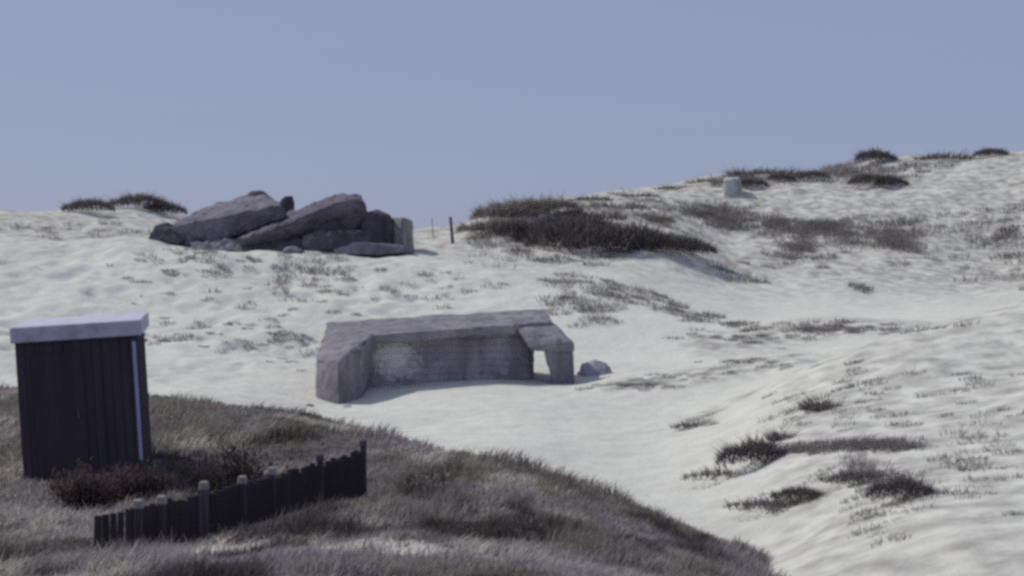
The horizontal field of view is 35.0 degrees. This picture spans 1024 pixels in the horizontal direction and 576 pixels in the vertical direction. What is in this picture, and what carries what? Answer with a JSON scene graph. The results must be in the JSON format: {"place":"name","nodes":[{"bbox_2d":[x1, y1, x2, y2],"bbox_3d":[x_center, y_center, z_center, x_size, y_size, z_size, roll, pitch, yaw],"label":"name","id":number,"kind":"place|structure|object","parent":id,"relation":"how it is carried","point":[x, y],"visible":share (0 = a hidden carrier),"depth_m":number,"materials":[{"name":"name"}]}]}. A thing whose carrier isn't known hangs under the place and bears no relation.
{"place":"outdoors","nodes":[
{"label":"outdoors","id":0,"kind":"place"},
{"bbox_2d":[0,380,791,575],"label":"terrain bank","id":1,"kind":"structure","parent":0,"point":[337,446],"depth_m":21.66,"materials":[{"name":"plant"}]},
{"bbox_2d":[10,312,151,480],"bbox_3d":[-5.595,1.510,21.444,1.600,2.200,2.220,-4,2,-10],"label":"wooden hut","id":2,"kind":"object","parent":1,"relation":"on","point":[82,383],"visible":0.67,"depth_m":20.39,"materials":[{"name":"brown wood"}]},
{"bbox_2d":[31,351,89,480],"bbox_3d":[-5.649,1.657,20.342,0.620,1.700,0.063,-4,2,-10],"label":"door","id":3,"kind":"structure","parent":2,"relation":"in","point":[57,378],"depth_m":20.34,"materials":[{"name":"brown wood"}]},
{"bbox_2d":[38,457,126,510],"bbox_3d":[-4.848,2.251,18.547,0.989,0.642,0.932,-2,2,-45],"label":"bush","id":4,"kind":"object","parent":1,"relation":"on","point":[90,488],"visible":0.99,"depth_m":18.43,"materials":[{"name":"brown plant"}]},
{"bbox_2d":[99,458,181,501],"bbox_3d":[-4.317,2.236,18.942,0.947,0.618,0.776,0,2,0],"label":"bush","id":5,"kind":"object","parent":1,"relation":"on","point":[148,484],"visible":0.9,"depth_m":18.80,"materials":[{"name":"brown plant"}]},
{"bbox_2d":[162,425,295,495],"bbox_3d":[-3.248,2.092,18.855,1.122,1.014,1.228,2,2,43],"label":"bush","id":6,"kind":"object","parent":1,"relation":"on","point":[234,474],"visible":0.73,"depth_m":18.82,"materials":[{"name":"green plant"}]},
{"bbox_2d":[94,439,366,550],"bbox_3d":[-2.680,2.348,17.427,0.328,0.968,5.943,1,2,19],"label":"palisade fence","id":7,"kind":"object","parent":1,"relation":"on","point":[255,500],"visible":0.73,"depth_m":16.77,"materials":[{"name":"brown wood"}]},
{"bbox_2d":[0,151,1023,575],"bbox_3d":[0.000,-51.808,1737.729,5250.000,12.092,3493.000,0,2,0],"label":"ground","id":8,"kind":"structure","parent":0,"point":[630,439],"depth_m":56.27,"materials":[{"name":"beige sand"}]},
{"bbox_2d":[59,194,117,211],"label":"marram clump","id":9,"kind":"object","parent":8,"relation":"on","point":[87,203],"visible":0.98,"depth_m":98.61,"materials":[{"name":"green plant"}]},
{"bbox_2d":[106,189,170,207],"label":"marram clump","id":10,"kind":"object","parent":8,"relation":"on","point":[138,199],"visible":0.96,"depth_m":102.97,"materials":[{"name":"green plant"}]},
{"bbox_2d":[141,200,188,214],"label":"marram clump","id":11,"kind":"object","parent":8,"relation":"on","point":[172,207],"visible":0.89,"depth_m":103.50,"materials":[{"name":"green plant"}]},
{"bbox_2d":[148,223,182,243],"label":"concrete block","id":12,"kind":"structure","parent":8,"relation":"on","point":[163,232],"depth_m":77.02,"materials":[{"name":"grey concrete"}]},
{"bbox_2d":[178,241,202,246],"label":"loose stone","id":13,"kind":"object","parent":8,"relation":"on","point":[186,243],"visible":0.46,"depth_m":77.16,"materials":[{"name":"stone"}]},
{"bbox_2d":[171,193,286,241],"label":"concrete slab","id":14,"kind":"structure","parent":8,"relation":"on","point":[239,216],"depth_m":77.23,"materials":[{"name":"grey concrete"}]},
{"bbox_2d":[248,190,266,195],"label":"concrete lump","id":15,"kind":"object","parent":14,"relation":"on","point":[255,193],"visible":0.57,"depth_m":80.42,"materials":[{"name":"grey concrete"}]},
{"bbox_2d":[279,196,294,212],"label":"concrete lump","id":16,"kind":"object","parent":14,"relation":"on","point":[287,203],"visible":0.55,"depth_m":79.90,"materials":[{"name":"grey concrete"}]},
{"bbox_2d":[190,238,309,251],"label":"concrete block","id":17,"kind":"structure","parent":8,"relation":"on","point":[227,244],"depth_m":76.30,"materials":[{"name":"grey concrete"}]},
{"bbox_2d":[234,193,367,245],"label":"concrete slab","id":18,"kind":"structure","parent":17,"relation":"on","point":[337,212],"depth_m":76.63,"materials":[{"name":"grey concrete"}]},
{"bbox_2d":[282,246,304,253],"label":"loose stone","id":19,"kind":"object","parent":8,"relation":"on","point":[292,250],"visible":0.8,"depth_m":74.50,"materials":[{"name":"stone"}]},
{"bbox_2d":[298,229,370,250],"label":"concrete block","id":20,"kind":"structure","parent":8,"relation":"on","point":[319,240],"depth_m":75.63,"materials":[{"name":"grey concrete"}]},
{"bbox_2d":[334,242,413,255],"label":"concrete block","id":21,"kind":"structure","parent":8,"relation":"on","point":[364,248],"depth_m":75.00,"materials":[{"name":"grey concrete"}]},
{"bbox_2d":[360,209,392,243],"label":"concrete block","id":22,"kind":"structure","parent":8,"relation":"on","point":[376,226],"depth_m":77.45,"materials":[{"name":"grey concrete"}]},
{"bbox_2d":[392,217,413,246],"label":"concrete block","id":23,"kind":"structure","parent":8,"relation":"on","point":[402,233],"depth_m":77.56,"materials":[{"name":"grey concrete"}]},
{"bbox_2d":[315,309,573,403],"bbox_3d":[-2.015,2.530,50.343,8.028,3.483,6.112,0,2,0],"label":"concrete bunker","id":24,"kind":"object","parent":8,"relation":"on","point":[355,360],"visible":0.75,"depth_m":50.34},
{"bbox_2d":[449,217,453,242],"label":"wooden post","id":25,"kind":"object","parent":8,"relation":"on","point":[451,230],"visible":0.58,"depth_m":81.95,"materials":[{"name":"wood"}]},
{"bbox_2d":[453,217,501,233],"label":"marram clump","id":26,"kind":"object","parent":8,"relation":"on","point":[462,228],"visible":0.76,"depth_m":82.78,"materials":[{"name":"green plant"}]},
{"bbox_2d":[464,202,522,219],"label":"marram clump","id":27,"kind":"object","parent":8,"relation":"on","point":[484,216],"visible":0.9,"depth_m":84.83,"materials":[{"name":"green plant"}]},
{"bbox_2d":[467,212,526,231],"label":"marram clump","id":28,"kind":"object","parent":8,"relation":"on","point":[493,223],"visible":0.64,"depth_m":82.74,"materials":[{"name":"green plant"}]},
{"bbox_2d":[468,196,543,216],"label":"marram clump","id":29,"kind":"object","parent":8,"relation":"on","point":[509,207],"visible":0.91,"depth_m":85.09,"materials":[{"name":"green plant"}]},
{"bbox_2d":[2,156,1023,546],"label":"dune grass","id":30,"kind":"structure","parent":8,"relation":"on","point":[892,238],"depth_m":69.36,"materials":[{"name":"green plant"}]},
{"bbox_2d":[491,214,537,235],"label":"marram clump","id":31,"kind":"object","parent":8,"relation":"on","point":[517,225],"visible":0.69,"depth_m":81.92,"materials":[{"name":"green plant"}]},
{"bbox_2d":[479,191,557,211],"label":"marram clump","id":32,"kind":"object","parent":8,"relation":"on","point":[525,201],"visible":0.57,"depth_m":86.04,"materials":[{"name":"green plant"}]},
{"bbox_2d":[523,193,561,210],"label":"marram clump","id":33,"kind":"object","parent":8,"relation":"on","point":[550,203],"visible":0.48,"depth_m":86.60,"materials":[{"name":"green plant"}]},
{"bbox_2d":[509,217,576,242],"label":"marram clump","id":34,"kind":"object","parent":8,"relation":"on","point":[519,237],"visible":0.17,"depth_m":81.57,"materials":[{"name":"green plant"}]},
{"bbox_2d":[518,207,589,231],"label":"marram clump","id":35,"kind":"object","parent":8,"relation":"on","point":[556,217],"visible":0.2,"depth_m":83.02,"materials":[{"name":"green plant"}]},
{"bbox_2d":[529,190,588,211],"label":"marram clump","id":36,"kind":"object","parent":8,"relation":"on","point":[563,204],"visible":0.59,"depth_m":87.25,"materials":[{"name":"green plant"}]},
{"bbox_2d":[554,208,589,216],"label":"marram clump","id":37,"kind":"object","parent":8,"relation":"on","point":[560,212],"visible":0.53,"depth_m":87.20,"materials":[{"name":"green plant"}]},
{"bbox_2d":[518,207,638,251],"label":"marram clump","id":38,"kind":"object","parent":8,"relation":"on","point":[553,230],"visible":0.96,"depth_m":79.04,"materials":[{"name":"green plant"}]},
{"bbox_2d":[556,212,623,228],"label":"marram clump","id":39,"kind":"object","parent":8,"relation":"on","point":[607,222],"visible":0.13,"depth_m":82.43,"materials":[{"name":"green plant"}]},
{"bbox_2d":[568,191,614,200],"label":"marram tuft","id":40,"kind":"object","parent":8,"relation":"on","point":[586,198],"visible":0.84,"depth_m":92.88,"materials":[{"name":"green plant"}]},
{"bbox_2d":[577,359,611,376],"bbox_3d":[2.694,2.916,52.698,1.228,1.212,1.238,0,2,0],"label":"concrete boulder","id":41,"kind":"object","parent":8,"relation":"on","point":[595,367],"visible":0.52,"depth_m":52.33,"materials":[{"name":"grey concrete"}]},
{"bbox_2d":[564,202,628,220],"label":"marram tuft","id":42,"kind":"object","parent":8,"relation":"on","point":[615,215],"visible":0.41,"depth_m":87.01,"materials":[{"name":"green plant"}]},
{"bbox_2d":[563,220,651,248],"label":"marram clump","id":43,"kind":"object","parent":8,"relation":"on","point":[578,244],"visible":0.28,"depth_m":79.32,"materials":[{"name":"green plant"}]},
{"bbox_2d":[581,195,652,210],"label":"marram tuft","id":44,"kind":"object","parent":8,"relation":"on","point":[628,206],"visible":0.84,"depth_m":91.24,"materials":[{"name":"green plant"}]},
{"bbox_2d":[599,189,660,197],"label":"marram tuft","id":45,"kind":"object","parent":8,"relation":"on","point":[646,194],"visible":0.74,"depth_m":98.64,"materials":[{"name":"green plant"}]},
{"bbox_2d":[594,215,681,249],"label":"marram clump","id":46,"kind":"object","parent":8,"relation":"on","point":[633,232],"visible":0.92,"depth_m":78.73,"materials":[{"name":"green plant"}]},
{"bbox_2d":[644,210,677,223],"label":"marram clump","id":47,"kind":"object","parent":8,"relation":"on","point":[654,217],"visible":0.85,"depth_m":90.06,"materials":[{"name":"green plant"}]},
{"bbox_2d":[631,226,713,252],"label":"marram clump","id":48,"kind":"object","parent":8,"relation":"on","point":[690,243],"visible":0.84,"depth_m":79.32,"materials":[{"name":"green plant"}]},
{"bbox_2d":[650,182,696,189],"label":"marram tuft","id":49,"kind":"object","parent":8,"relation":"on","point":[668,187],"visible":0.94,"depth_m":104.97,"materials":[{"name":"green plant"}]},
{"bbox_2d":[671,233,717,253],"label":"marram clump","id":50,"kind":"object","parent":8,"relation":"on","point":[712,248],"visible":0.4,"depth_m":80.61,"materials":[{"name":"green plant"}]},
{"bbox_2d":[669,415,719,428],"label":"marram tuft","id":51,"kind":"object","parent":8,"relation":"on","point":[688,425],"visible":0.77,"depth_m":38.13,"materials":[{"name":"green plant"}]},
{"bbox_2d":[678,464,747,481],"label":"marram tuft","id":52,"kind":"object","parent":8,"relation":"on","point":[727,473],"visible":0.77,"depth_m":29.85,"materials":[{"name":"green plant"}]},
{"bbox_2d":[684,175,748,183],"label":"marram tuft","id":53,"kind":"object","parent":8,"relation":"on","point":[706,180],"visible":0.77,"depth_m":106.21,"materials":[{"name":"green plant"}]},
{"bbox_2d":[723,177,742,195],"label":"concrete block","id":54,"kind":"structure","parent":8,"relation":"on","point":[732,186],"depth_m":103.14,"materials":[{"name":"grey concrete"}]},
{"bbox_2d":[720,164,761,176],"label":"marram tuft","id":55,"kind":"object","parent":8,"relation":"on","point":[739,173],"visible":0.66,"depth_m":108.79,"materials":[{"name":"green plant"}]},
{"bbox_2d":[710,427,793,467],"bbox_3d":[4.489,2.947,30.211,2.124,0.726,1.109,-1,2,-23],"label":"marram clump","id":56,"kind":"object","parent":8,"relation":"on","point":[760,449],"visible":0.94,"depth_m":30.02,"materials":[{"name":"green plant"}]},
{"bbox_2d":[741,176,770,186],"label":"marram clump","id":57,"kind":"object","parent":8,"relation":"on","point":[753,181],"visible":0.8,"depth_m":105.67,"materials":[{"name":"green plant"}]},
{"bbox_2d":[720,490,794,513],"bbox_3d":[4.281,3.422,26.171,1.998,0.349,0.982,1,2,17],"label":"marram tuft","id":58,"kind":"object","parent":8,"relation":"on","point":[747,503],"visible":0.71,"depth_m":26.22,"materials":[{"name":"green plant"}]},
{"bbox_2d":[745,162,802,174],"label":"marram tuft","id":59,"kind":"object","parent":8,"relation":"on","point":[790,172],"visible":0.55,"depth_m":110.34,"materials":[{"name":"green plant"}]},
{"bbox_2d":[755,426,802,440],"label":"marram tuft","id":60,"kind":"object","parent":8,"relation":"on","point":[778,437],"visible":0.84,"depth_m":32.26,"materials":[{"name":"green plant"}]},
{"bbox_2d":[765,171,796,180],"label":"marram clump","id":61,"kind":"object","parent":8,"relation":"on","point":[783,176],"visible":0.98,"depth_m":107.98,"materials":[{"name":"green plant"}]},
{"bbox_2d":[768,483,829,502],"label":"marram clump","id":62,"kind":"object","parent":8,"relation":"on","point":[798,493],"visible":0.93,"depth_m":26.09,"materials":[{"name":"green plant"}]},
{"bbox_2d":[790,167,833,179],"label":"marram clump","id":63,"kind":"object","parent":8,"relation":"on","point":[808,174],"visible":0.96,"depth_m":107.82,"materials":[{"name":"green plant"}]},
{"bbox_2d":[786,388,848,411],"bbox_3d":[6.545,2.360,34.288,1.533,0.471,1.483,-1,2,-29],"label":"marram tuft","id":64,"kind":"object","parent":8,"relation":"on","point":[822,406],"visible":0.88,"depth_m":34.28,"materials":[{"name":"green plant"}]},
{"bbox_2d":[806,163,864,174],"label":"marram tuft","id":65,"kind":"object","parent":8,"relation":"on","point":[851,172],"visible":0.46,"depth_m":110.03,"materials":[{"name":"green plant"}]},
{"bbox_2d":[816,462,905,483],"bbox_3d":[5.583,2.952,26.233,1.750,0.351,0.913,0,2,-3],"label":"marram tuft","id":66,"kind":"object","parent":8,"relation":"on","point":[845,477],"visible":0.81,"depth_m":26.12,"materials":[{"name":"green plant"}]},
{"bbox_2d":[846,170,893,184],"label":"marram clump","id":67,"kind":"object","parent":8,"relation":"on","point":[860,177],"visible":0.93,"depth_m":105.74,"materials":[{"name":"green plant"}]},
{"bbox_2d":[853,145,899,161],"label":"marram clump","id":68,"kind":"object","parent":8,"relation":"on","point":[871,153],"visible":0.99,"depth_m":112.70,"materials":[{"name":"green plant"}]},
{"bbox_2d":[870,173,910,185],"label":"marram clump","id":69,"kind":"object","parent":8,"relation":"on","point":[891,179],"visible":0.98,"depth_m":105.77,"materials":[{"name":"green plant"}]},
{"bbox_2d":[860,468,938,500],"bbox_3d":[5.665,2.857,23.710,1.416,0.484,0.739,0,2,-8],"label":"marram clump","id":70,"kind":"object","parent":8,"relation":"on","point":[910,485],"visible":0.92,"depth_m":23.62,"materials":[{"name":"green plant"}]},
{"bbox_2d":[910,147,985,160],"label":"marram tuft","id":71,"kind":"object","parent":8,"relation":"on","point":[943,156],"visible":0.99,"depth_m":112.55,"materials":[{"name":"green plant"}]},
{"bbox_2d":[971,146,1008,156],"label":"marram clump","id":72,"kind":"object","parent":8,"relation":"on","point":[988,151],"visible":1,"depth_m":112.90,"materials":[{"name":"green plant"}]},
{"bbox_2d":[0,0,1023,229],"label":"sky","id":73,"kind":"structure","parent":0,"point":[424,111],"materials":[{"name":"blue"}]}
]}

